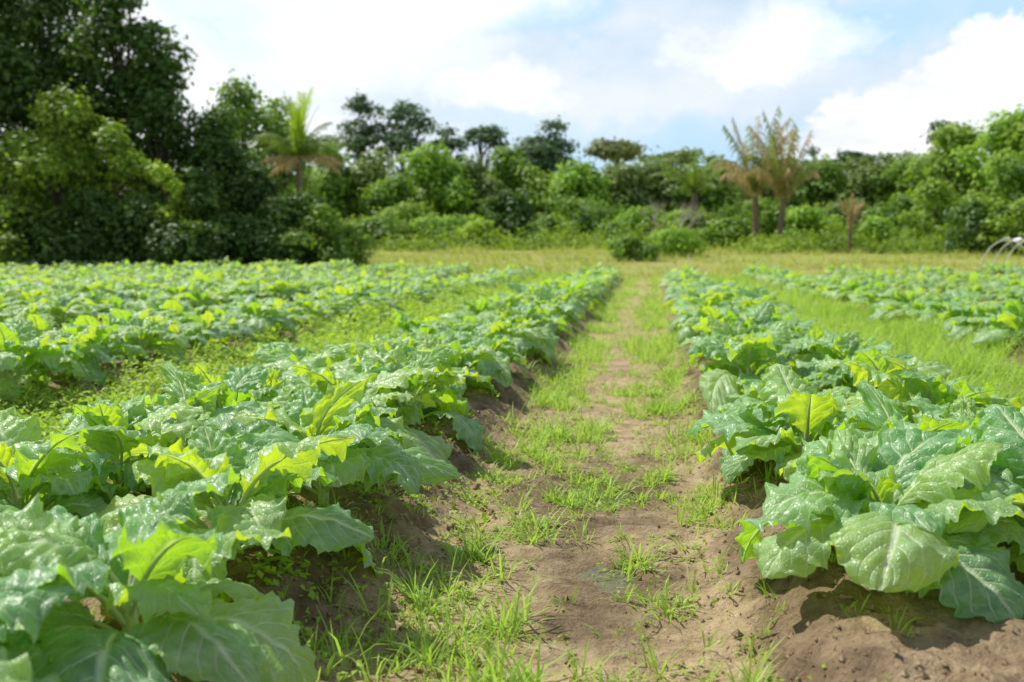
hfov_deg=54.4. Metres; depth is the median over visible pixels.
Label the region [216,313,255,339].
collard plant
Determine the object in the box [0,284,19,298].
collard plant
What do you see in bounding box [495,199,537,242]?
bush
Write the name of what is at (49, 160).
tree
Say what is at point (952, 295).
collard plant
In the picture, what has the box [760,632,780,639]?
twig
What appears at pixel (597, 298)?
collard plant
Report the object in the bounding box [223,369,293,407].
collard plant
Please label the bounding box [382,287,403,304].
collard plant
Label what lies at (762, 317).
collard plant
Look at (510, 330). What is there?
collard plant
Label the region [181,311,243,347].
collard plant
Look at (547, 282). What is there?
collard plant
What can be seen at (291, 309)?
collard plant
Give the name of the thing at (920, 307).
collard plant
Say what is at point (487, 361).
collard plant
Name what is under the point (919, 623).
twig
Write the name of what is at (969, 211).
bush
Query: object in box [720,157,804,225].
tree
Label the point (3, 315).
collard plant
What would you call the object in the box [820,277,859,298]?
collard plant
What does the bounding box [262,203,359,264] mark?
bush
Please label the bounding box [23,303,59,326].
collard plant
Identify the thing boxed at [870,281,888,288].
collard plant
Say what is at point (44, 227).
bush
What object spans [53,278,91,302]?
collard plant
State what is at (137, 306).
collard plant
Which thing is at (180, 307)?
collard plant
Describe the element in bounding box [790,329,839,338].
collard plant
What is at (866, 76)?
sky
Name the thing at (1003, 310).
collard plant
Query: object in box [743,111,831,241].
palm tree
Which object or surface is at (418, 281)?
collard plant
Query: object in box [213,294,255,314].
collard plant
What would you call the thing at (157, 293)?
collard plant
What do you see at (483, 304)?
collard plant
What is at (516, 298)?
collard plant
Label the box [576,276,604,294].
collard plant
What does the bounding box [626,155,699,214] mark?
tree
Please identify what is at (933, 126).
tree
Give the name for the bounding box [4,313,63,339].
collard plant
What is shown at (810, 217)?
bush
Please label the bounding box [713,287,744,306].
collard plant
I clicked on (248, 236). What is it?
bush
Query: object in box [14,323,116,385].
collard plant
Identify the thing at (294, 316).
collard plant
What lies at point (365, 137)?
tree
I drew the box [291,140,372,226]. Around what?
tree
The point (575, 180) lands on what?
tree
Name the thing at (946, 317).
collard plant
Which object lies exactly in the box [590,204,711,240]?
bush
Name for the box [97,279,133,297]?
collard plant
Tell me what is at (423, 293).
collard plant
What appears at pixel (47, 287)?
collard plant
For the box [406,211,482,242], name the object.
bush
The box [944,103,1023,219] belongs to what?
tree
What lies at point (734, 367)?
collard plant
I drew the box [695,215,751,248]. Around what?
bush
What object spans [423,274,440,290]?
collard plant
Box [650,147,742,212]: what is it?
palm tree
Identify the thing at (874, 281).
collard plant
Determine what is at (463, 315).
collard plant
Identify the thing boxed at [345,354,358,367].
collard plant
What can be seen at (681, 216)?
bare shrub
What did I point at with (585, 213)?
bush
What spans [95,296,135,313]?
collard plant
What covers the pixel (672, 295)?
collard plant
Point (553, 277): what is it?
collard plant
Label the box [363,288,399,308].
collard plant
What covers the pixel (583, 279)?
collard plant
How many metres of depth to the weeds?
5.80 m
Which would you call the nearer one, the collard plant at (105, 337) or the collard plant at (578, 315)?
the collard plant at (105, 337)
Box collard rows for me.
[0,256,1023,299]
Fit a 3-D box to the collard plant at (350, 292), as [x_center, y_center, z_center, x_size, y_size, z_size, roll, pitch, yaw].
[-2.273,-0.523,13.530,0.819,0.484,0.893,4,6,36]
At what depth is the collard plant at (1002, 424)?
2.72 m
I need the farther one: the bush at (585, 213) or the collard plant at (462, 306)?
the bush at (585, 213)
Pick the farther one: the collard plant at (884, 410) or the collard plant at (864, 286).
the collard plant at (864, 286)
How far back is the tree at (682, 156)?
97.41 m
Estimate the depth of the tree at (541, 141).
98.06 m
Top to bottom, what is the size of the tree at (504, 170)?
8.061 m
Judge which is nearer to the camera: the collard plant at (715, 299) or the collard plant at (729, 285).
the collard plant at (715, 299)
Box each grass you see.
[0,262,1023,681]
[247,233,1023,277]
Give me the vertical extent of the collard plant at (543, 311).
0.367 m
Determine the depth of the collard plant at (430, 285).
18.32 m
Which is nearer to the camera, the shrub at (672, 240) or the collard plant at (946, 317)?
the collard plant at (946, 317)
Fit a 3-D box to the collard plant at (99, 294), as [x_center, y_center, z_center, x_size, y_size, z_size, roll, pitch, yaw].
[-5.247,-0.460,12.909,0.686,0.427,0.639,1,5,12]
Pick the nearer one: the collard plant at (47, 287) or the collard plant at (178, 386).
the collard plant at (178, 386)
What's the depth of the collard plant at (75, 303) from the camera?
12.25 m
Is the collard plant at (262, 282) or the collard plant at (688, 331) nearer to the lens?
the collard plant at (688, 331)
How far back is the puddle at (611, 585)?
3.13 m
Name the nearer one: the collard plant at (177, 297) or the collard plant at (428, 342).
the collard plant at (428, 342)
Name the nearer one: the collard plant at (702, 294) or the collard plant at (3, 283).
the collard plant at (702, 294)
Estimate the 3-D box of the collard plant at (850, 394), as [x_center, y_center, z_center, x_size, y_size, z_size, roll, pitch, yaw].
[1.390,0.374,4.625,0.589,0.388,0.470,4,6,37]
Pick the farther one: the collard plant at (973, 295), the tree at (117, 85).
the tree at (117, 85)
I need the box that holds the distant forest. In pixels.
[9,156,955,212]
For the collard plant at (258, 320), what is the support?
on the ground at (594, 608)
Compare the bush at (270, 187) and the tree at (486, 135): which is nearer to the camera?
the bush at (270, 187)
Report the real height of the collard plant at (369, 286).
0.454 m
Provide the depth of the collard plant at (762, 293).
11.98 m
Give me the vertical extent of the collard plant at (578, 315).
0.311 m
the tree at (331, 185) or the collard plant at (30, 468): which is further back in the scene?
the tree at (331, 185)
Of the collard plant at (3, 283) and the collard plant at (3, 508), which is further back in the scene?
the collard plant at (3, 283)
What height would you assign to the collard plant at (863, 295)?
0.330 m
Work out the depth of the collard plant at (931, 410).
3.68 m
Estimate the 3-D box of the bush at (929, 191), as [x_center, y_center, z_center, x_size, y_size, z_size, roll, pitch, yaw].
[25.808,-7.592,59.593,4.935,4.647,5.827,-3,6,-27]
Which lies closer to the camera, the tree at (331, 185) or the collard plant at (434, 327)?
the collard plant at (434, 327)
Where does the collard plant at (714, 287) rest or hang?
on the ground at (594, 608)
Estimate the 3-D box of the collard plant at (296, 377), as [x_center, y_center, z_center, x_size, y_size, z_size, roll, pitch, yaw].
[-0.677,0.379,4.316,0.887,0.582,0.814,2,6,21]
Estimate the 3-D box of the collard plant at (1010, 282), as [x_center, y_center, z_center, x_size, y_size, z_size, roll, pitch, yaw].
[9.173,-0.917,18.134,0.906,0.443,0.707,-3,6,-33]
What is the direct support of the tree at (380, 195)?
on the ground at (594, 608)
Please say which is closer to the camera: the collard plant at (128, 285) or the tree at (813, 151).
the collard plant at (128, 285)
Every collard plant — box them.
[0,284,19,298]
[0,292,15,307]
[0,296,17,322]
[0,306,31,318]
[0,319,85,399]
[0,406,127,517]
[0,466,318,681]
[0,505,19,575]
[0,585,76,681]
[1,281,21,292]
[3,305,23,311]
[4,287,67,324]
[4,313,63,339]
[8,285,58,306]
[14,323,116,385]
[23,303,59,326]
[31,285,61,295]
[37,293,98,323]
[40,390,203,518]
[41,288,57,294]
[41,315,150,367]
[51,295,99,319]
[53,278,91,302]
[54,283,90,304]
[73,279,111,300]
[76,303,100,320]
[83,289,129,312]
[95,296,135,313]
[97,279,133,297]
[97,424,383,599]
[98,307,155,345]
[100,285,131,298]
[100,313,190,365]
[110,361,275,491]
[115,276,152,295]
[115,279,146,297]
[126,288,171,308]
[131,299,188,329]
[132,275,159,286]
[137,282,159,298]
[146,296,200,324]
[146,322,208,349]
[147,362,290,430]
[156,284,172,293]
[158,293,193,311]
[161,282,198,305]
[164,279,193,292]
[180,282,228,311]
[180,305,221,325]
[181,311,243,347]
[196,289,231,304]
[207,286,217,294]
[208,305,243,317]
[213,284,247,302]
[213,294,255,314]
[216,280,240,286]
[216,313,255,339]
[222,284,250,300]
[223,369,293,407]
[229,294,265,314]
[229,297,295,336]
[230,278,264,297]
[232,373,459,505]
[246,342,370,387]
[248,276,267,291]
[250,286,274,299]
[251,280,277,295]
[263,302,309,330]
[264,274,287,282]
[265,279,299,298]
[273,298,302,312]
[273,364,452,463]
[275,282,301,298]
[281,303,313,326]
[288,287,328,309]
[291,279,311,293]
[295,299,334,322]
[299,277,322,293]
[305,275,329,290]
[313,292,355,315]
[321,297,356,319]
[323,285,382,314]
[329,284,365,292]
[330,342,486,454]
[333,331,451,366]
[342,280,377,298]
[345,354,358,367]
[357,294,369,310]
[357,413,404,481]
[363,281,382,304]
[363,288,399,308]
[373,283,392,290]
[377,279,406,289]
[377,351,470,420]
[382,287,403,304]
[387,334,499,395]
[391,277,413,288]
[391,309,450,332]
[396,282,426,306]
[405,284,436,302]
[409,321,455,335]
[411,277,432,283]
[415,328,513,386]
[420,284,434,300]
[422,316,465,327]
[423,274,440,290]
[423,284,438,293]
[436,282,459,295]
[437,278,463,292]
[438,296,500,320]
[447,310,499,330]
[447,318,483,331]
[458,304,499,313]
[461,333,526,376]
[471,321,512,352]
[474,299,567,357]
[479,293,521,306]
[482,314,551,364]
[493,292,530,304]
[503,286,539,303]
[504,283,540,298]
[521,285,580,324]
[534,290,585,320]
[535,307,572,332]
[539,278,558,287]
[540,303,570,333]
[541,276,562,286]
[549,279,593,309]
[553,287,585,313]
[557,300,582,319]
[561,293,573,311]
[566,278,601,293]
[571,277,595,288]
[571,279,597,307]
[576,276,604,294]
[576,286,594,310]
[579,279,601,295]
[582,275,611,297]
[587,284,606,306]
[662,281,698,307]
[667,292,734,334]
[669,278,695,293]
[670,281,696,292]
[670,289,711,313]
[672,284,702,300]
[672,286,711,302]
[672,290,714,315]
[674,283,725,303]
[677,304,729,343]
[680,274,700,284]
[680,318,762,358]
[688,301,792,365]
[689,320,795,413]
[689,363,875,481]
[690,298,735,313]
[694,326,714,336]
[699,282,734,291]
[709,279,733,292]
[712,305,730,309]
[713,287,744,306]
[713,343,786,359]
[718,375,850,482]
[721,285,752,307]
[731,286,793,309]
[731,297,761,312]
[734,371,834,402]
[735,422,1023,623]
[738,312,796,315]
[740,304,801,319]
[742,305,796,315]
[742,334,799,356]
[746,382,855,398]
[782,327,837,361]
[787,316,808,333]
[788,318,816,338]
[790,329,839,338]
[790,330,913,385]
[801,379,976,504]
[810,282,822,292]
[818,280,833,296]
[819,346,953,404]
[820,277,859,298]
[825,281,870,302]
[832,284,846,299]
[839,279,873,303]
[844,352,1023,423]
[850,287,904,307]
[850,289,875,303]
[863,288,897,305]
[868,290,941,322]
[869,278,904,290]
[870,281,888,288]
[872,287,901,291]
[872,297,895,306]
[877,292,905,315]
[894,376,967,421]
[896,297,937,320]
[904,391,983,423]
[905,282,935,297]
[917,289,970,324]
[920,291,940,300]
[924,288,992,305]
[932,315,970,325]
[937,296,1001,334]
[940,406,1023,541]
[943,404,1023,572]
[946,303,1004,341]
[961,284,985,294]
[970,295,1023,346]
[981,312,1008,339]
[984,285,1003,299]
[994,284,1023,298]
[995,307,1006,314]
[997,279,1023,293]
[999,288,1023,304]
[1017,281,1023,301]
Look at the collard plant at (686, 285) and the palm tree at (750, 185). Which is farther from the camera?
the palm tree at (750, 185)
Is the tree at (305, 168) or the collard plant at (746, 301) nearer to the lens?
the collard plant at (746, 301)
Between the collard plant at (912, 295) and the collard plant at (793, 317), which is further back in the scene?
the collard plant at (912, 295)
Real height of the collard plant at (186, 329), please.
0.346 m
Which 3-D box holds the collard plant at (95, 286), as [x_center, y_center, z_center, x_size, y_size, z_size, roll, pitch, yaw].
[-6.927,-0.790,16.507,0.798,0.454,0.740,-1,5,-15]
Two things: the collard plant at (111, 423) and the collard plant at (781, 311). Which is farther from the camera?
the collard plant at (781, 311)
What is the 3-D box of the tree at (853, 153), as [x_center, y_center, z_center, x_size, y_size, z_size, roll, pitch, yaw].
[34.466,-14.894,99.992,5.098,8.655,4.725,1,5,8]
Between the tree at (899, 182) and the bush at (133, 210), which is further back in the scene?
the tree at (899, 182)
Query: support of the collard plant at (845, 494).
on the ground at (594, 608)
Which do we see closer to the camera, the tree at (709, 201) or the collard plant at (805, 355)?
the collard plant at (805, 355)
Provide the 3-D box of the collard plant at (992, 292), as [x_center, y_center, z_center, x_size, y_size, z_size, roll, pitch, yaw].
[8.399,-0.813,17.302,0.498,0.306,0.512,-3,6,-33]
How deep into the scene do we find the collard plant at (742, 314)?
10.26 m
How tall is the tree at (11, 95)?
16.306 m
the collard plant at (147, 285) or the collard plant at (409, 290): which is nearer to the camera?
the collard plant at (409, 290)
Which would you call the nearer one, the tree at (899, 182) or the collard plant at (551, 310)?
the collard plant at (551, 310)
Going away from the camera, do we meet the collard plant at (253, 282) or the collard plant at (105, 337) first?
the collard plant at (105, 337)
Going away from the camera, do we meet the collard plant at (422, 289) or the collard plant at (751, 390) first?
the collard plant at (751, 390)
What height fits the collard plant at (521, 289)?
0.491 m
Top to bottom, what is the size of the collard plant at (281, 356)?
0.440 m
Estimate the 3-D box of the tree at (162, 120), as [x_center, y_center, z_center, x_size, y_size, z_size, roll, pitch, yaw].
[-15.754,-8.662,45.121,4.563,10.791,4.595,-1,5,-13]
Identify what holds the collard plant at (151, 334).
on the ground at (594, 608)
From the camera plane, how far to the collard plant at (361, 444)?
3.89 m
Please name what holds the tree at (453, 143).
on the ground at (594, 608)
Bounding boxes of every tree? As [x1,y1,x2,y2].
[0,0,76,226]
[0,0,117,227]
[0,78,140,264]
[0,130,66,267]
[38,0,195,229]
[80,116,157,243]
[119,27,203,231]
[133,159,206,264]
[156,97,275,257]
[186,68,292,219]
[248,92,325,207]
[249,86,345,208]
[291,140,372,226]
[333,88,395,168]
[341,144,398,220]
[352,172,435,218]
[370,98,444,177]
[385,135,478,218]
[425,122,469,179]
[438,153,504,221]
[460,123,510,182]
[472,185,538,240]
[480,145,543,212]
[493,132,585,192]
[500,115,580,175]
[514,163,564,220]
[543,158,634,228]
[582,136,658,165]
[597,158,660,216]
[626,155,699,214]
[635,146,718,199]
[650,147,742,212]
[671,163,745,221]
[690,151,738,196]
[712,106,793,241]
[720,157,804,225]
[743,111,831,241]
[783,153,866,209]
[801,141,851,176]
[832,153,892,213]
[833,148,880,185]
[839,192,863,251]
[853,149,925,198]
[863,153,941,208]
[902,120,995,205]
[919,116,979,183]
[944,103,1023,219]
[990,114,1023,203]
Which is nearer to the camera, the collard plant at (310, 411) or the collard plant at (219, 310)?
the collard plant at (310, 411)
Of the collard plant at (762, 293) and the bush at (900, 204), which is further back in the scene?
the bush at (900, 204)
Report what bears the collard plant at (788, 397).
on the ground at (594, 608)
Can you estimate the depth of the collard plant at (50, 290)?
15.20 m
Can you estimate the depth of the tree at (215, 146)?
44.52 m
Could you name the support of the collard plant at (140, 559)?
on the ground at (594, 608)
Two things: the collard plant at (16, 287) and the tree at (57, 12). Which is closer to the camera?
the collard plant at (16, 287)
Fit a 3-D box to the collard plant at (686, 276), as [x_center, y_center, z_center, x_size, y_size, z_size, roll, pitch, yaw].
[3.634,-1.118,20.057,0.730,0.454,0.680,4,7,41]
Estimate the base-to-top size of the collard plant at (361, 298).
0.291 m
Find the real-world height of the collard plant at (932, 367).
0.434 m
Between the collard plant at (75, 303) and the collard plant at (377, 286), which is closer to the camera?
the collard plant at (75, 303)
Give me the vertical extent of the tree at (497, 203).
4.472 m
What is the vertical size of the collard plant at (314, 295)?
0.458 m
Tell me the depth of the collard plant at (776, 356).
6.16 m
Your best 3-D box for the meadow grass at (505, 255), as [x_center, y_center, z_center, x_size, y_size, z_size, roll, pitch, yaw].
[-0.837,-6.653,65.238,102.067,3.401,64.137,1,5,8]
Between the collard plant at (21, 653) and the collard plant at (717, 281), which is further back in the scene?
the collard plant at (717, 281)
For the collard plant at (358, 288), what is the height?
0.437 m
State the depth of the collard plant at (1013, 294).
16.16 m
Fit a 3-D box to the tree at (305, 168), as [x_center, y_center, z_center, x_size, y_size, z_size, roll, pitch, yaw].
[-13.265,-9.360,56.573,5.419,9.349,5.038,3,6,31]
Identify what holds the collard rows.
on the ground at (594, 608)
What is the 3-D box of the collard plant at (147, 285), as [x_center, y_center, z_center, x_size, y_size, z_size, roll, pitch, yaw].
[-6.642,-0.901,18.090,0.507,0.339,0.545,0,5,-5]
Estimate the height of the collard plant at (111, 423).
0.456 m
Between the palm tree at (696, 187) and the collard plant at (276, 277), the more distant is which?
the palm tree at (696, 187)
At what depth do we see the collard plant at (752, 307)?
10.74 m
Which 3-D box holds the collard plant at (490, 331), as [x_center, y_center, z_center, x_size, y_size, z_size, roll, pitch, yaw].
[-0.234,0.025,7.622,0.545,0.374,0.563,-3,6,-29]
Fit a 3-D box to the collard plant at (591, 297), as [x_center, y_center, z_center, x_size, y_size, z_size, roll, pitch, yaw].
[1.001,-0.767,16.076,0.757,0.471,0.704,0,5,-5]
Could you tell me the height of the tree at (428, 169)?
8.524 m
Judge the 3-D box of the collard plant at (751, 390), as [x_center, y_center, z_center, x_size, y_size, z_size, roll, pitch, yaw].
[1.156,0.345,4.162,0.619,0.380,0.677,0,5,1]
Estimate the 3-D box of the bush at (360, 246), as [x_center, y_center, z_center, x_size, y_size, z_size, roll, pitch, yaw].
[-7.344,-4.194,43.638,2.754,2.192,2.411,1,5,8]
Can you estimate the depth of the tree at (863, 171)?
78.31 m
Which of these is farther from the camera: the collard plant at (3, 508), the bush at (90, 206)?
the bush at (90, 206)
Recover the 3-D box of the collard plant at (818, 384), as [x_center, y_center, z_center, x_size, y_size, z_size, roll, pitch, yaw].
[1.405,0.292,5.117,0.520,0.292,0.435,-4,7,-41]
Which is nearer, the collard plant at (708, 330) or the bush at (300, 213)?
the collard plant at (708, 330)
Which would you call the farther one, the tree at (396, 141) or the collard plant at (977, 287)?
the tree at (396, 141)
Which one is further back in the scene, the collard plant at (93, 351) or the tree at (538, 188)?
the tree at (538, 188)
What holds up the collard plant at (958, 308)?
on the ground at (594, 608)
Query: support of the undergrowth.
on the ground at (594, 608)
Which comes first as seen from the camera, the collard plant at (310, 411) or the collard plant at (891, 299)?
the collard plant at (310, 411)
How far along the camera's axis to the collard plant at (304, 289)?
18.66 m
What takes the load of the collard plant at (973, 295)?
on the ground at (594, 608)
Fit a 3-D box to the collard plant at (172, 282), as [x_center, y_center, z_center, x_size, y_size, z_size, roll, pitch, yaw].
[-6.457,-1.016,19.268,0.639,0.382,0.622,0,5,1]
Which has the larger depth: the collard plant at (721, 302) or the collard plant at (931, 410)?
the collard plant at (721, 302)
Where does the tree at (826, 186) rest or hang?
on the ground at (594, 608)
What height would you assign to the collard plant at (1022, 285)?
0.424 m
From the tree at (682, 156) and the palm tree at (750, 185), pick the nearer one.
the palm tree at (750, 185)
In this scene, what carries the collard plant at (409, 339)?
on the ground at (594, 608)
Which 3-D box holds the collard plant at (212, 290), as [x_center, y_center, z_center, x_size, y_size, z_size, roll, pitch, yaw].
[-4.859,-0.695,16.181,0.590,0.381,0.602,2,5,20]
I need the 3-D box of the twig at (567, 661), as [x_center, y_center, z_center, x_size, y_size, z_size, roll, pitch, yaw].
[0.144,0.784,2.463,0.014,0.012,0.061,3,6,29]
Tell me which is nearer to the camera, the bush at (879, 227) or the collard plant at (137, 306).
the collard plant at (137, 306)
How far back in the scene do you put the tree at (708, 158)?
100.36 m
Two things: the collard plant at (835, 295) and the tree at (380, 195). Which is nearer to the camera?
the collard plant at (835, 295)
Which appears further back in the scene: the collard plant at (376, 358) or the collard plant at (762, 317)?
the collard plant at (762, 317)
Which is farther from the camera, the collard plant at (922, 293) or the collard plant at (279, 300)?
the collard plant at (922, 293)
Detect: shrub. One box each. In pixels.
[599,234,663,260]
[637,200,709,235]
[643,225,714,256]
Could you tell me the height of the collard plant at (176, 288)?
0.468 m
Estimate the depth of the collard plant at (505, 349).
6.96 m
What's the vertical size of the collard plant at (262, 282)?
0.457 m
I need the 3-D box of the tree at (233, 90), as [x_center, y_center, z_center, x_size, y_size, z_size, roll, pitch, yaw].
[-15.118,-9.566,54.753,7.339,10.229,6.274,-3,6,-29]
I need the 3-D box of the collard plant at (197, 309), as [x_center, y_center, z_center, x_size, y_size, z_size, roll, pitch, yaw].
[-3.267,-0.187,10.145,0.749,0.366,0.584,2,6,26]
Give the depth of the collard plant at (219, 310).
10.61 m
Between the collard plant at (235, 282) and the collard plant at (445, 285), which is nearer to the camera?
the collard plant at (235, 282)
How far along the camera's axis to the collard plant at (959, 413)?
3.12 m
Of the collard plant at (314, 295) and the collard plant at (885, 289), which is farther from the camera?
the collard plant at (885, 289)
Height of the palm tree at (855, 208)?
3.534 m
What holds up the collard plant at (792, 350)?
on the ground at (594, 608)
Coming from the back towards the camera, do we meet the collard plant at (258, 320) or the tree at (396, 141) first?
the tree at (396, 141)
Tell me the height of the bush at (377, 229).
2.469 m
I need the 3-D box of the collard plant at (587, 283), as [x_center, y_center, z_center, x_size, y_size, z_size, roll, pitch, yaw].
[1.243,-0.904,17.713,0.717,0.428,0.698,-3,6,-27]
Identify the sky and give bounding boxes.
[0,0,1023,181]
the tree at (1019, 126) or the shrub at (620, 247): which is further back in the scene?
the tree at (1019, 126)
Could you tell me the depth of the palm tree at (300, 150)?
45.16 m
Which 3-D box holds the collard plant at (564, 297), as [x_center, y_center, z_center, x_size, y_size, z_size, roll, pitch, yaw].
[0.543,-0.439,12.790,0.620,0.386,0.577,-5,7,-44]
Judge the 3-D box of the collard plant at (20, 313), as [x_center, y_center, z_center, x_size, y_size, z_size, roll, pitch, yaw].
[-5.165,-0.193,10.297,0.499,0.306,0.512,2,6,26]
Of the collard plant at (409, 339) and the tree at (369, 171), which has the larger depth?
the tree at (369, 171)
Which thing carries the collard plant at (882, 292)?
on the ground at (594, 608)
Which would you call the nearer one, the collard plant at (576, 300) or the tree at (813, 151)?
the collard plant at (576, 300)
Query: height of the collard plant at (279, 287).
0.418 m
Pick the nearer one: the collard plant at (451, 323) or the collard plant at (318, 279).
the collard plant at (451, 323)
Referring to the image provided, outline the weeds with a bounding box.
[0,264,1023,681]
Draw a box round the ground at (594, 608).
[0,248,1023,681]
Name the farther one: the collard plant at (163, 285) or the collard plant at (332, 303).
the collard plant at (163, 285)
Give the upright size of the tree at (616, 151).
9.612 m
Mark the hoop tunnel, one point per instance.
(1010, 240)
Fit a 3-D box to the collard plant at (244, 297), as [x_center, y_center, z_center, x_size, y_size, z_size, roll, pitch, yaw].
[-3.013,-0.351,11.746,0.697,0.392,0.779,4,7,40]
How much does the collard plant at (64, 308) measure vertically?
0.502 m
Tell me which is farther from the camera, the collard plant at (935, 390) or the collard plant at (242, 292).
the collard plant at (242, 292)
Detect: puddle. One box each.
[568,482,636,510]
[576,566,634,591]
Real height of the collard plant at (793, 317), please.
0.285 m
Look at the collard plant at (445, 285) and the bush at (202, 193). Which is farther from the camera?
the bush at (202, 193)
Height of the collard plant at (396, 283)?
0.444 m
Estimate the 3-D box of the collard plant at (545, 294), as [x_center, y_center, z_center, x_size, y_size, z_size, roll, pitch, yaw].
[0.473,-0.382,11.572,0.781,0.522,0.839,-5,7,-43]
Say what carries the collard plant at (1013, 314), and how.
on the ground at (594, 608)
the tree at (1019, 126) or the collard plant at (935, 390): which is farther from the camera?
the tree at (1019, 126)
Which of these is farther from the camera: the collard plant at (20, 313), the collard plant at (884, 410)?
the collard plant at (20, 313)
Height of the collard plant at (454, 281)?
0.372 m
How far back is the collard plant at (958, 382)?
4.68 m
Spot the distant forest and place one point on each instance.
(310, 174)
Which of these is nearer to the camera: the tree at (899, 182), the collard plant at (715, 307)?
the collard plant at (715, 307)
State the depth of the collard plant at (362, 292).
15.24 m
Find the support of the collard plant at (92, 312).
on the ground at (594, 608)
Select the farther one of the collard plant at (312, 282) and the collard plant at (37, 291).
the collard plant at (312, 282)
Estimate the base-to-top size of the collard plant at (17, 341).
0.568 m
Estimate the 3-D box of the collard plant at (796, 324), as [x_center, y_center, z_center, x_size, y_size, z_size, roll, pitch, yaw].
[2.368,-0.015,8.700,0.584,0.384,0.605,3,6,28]
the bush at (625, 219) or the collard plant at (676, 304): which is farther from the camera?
the bush at (625, 219)
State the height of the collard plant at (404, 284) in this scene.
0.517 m
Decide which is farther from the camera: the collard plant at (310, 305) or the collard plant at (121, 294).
the collard plant at (121, 294)
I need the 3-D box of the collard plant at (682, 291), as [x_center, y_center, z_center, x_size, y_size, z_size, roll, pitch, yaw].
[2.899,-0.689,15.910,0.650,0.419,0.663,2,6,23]
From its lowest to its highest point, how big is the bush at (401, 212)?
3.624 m
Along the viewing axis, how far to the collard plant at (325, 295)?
12.96 m
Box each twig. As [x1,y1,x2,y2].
[565,653,576,664]
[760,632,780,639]
[908,619,926,626]
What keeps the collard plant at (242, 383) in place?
on the ground at (594, 608)
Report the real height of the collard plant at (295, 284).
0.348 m
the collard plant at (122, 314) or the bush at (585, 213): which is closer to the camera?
the collard plant at (122, 314)
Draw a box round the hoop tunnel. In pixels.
[980,237,1023,266]
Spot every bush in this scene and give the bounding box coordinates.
[0,193,94,266]
[36,181,141,268]
[71,189,193,267]
[128,213,242,265]
[156,165,259,265]
[194,211,311,266]
[217,159,295,264]
[248,188,340,264]
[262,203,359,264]
[320,221,379,265]
[347,214,412,248]
[372,198,461,243]
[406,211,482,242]
[447,214,517,248]
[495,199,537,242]
[516,212,592,247]
[536,193,629,238]
[588,220,640,245]
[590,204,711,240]
[628,206,740,241]
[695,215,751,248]
[713,195,801,239]
[763,202,847,241]
[815,195,880,236]
[837,214,922,246]
[853,191,946,236]
[894,175,999,242]
[929,196,1023,253]
[956,149,1023,238]
[967,194,1023,255]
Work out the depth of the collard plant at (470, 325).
8.89 m
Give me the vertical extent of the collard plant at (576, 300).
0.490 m
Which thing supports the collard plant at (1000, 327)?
on the ground at (594, 608)
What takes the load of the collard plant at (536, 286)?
on the ground at (594, 608)
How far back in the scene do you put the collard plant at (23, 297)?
11.57 m
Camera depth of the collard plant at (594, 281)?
19.22 m
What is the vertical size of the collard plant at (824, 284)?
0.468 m
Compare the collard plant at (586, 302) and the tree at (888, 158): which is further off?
the tree at (888, 158)
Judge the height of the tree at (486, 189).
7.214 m
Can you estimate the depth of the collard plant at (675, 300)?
14.74 m
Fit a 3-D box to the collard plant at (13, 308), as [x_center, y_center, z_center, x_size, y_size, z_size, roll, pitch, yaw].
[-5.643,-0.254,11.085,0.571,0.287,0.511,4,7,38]
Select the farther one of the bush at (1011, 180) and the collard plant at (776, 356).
the bush at (1011, 180)
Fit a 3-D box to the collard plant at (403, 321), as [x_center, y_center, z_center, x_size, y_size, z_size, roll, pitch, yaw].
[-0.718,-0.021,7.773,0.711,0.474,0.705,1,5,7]
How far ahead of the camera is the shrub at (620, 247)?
46.44 m
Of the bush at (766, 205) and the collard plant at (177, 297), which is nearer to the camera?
the collard plant at (177, 297)
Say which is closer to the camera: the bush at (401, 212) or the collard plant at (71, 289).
the collard plant at (71, 289)
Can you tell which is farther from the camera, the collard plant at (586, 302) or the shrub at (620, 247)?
the shrub at (620, 247)
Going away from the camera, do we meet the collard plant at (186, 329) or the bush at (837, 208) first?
the collard plant at (186, 329)
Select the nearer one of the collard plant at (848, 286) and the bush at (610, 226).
the collard plant at (848, 286)
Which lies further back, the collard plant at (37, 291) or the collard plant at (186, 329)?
the collard plant at (37, 291)
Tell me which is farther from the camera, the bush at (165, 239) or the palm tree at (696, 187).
the palm tree at (696, 187)
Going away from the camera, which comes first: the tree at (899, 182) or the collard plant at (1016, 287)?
the collard plant at (1016, 287)
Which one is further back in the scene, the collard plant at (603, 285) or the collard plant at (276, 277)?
the collard plant at (603, 285)
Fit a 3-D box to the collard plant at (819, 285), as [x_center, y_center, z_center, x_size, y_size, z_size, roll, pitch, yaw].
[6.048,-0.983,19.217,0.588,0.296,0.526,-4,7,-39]
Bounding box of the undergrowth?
[339,204,983,254]
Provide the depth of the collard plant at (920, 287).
14.71 m
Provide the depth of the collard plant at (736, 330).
7.41 m
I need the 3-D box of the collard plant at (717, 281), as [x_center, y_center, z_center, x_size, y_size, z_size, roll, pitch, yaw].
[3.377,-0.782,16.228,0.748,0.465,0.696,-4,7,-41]
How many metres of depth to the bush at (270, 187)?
43.58 m
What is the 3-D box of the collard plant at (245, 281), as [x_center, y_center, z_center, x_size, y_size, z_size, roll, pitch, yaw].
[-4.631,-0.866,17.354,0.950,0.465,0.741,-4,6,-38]
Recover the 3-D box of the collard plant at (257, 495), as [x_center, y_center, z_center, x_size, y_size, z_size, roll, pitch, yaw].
[-0.734,0.507,2.761,0.692,0.539,0.737,4,6,36]
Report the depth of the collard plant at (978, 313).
10.09 m

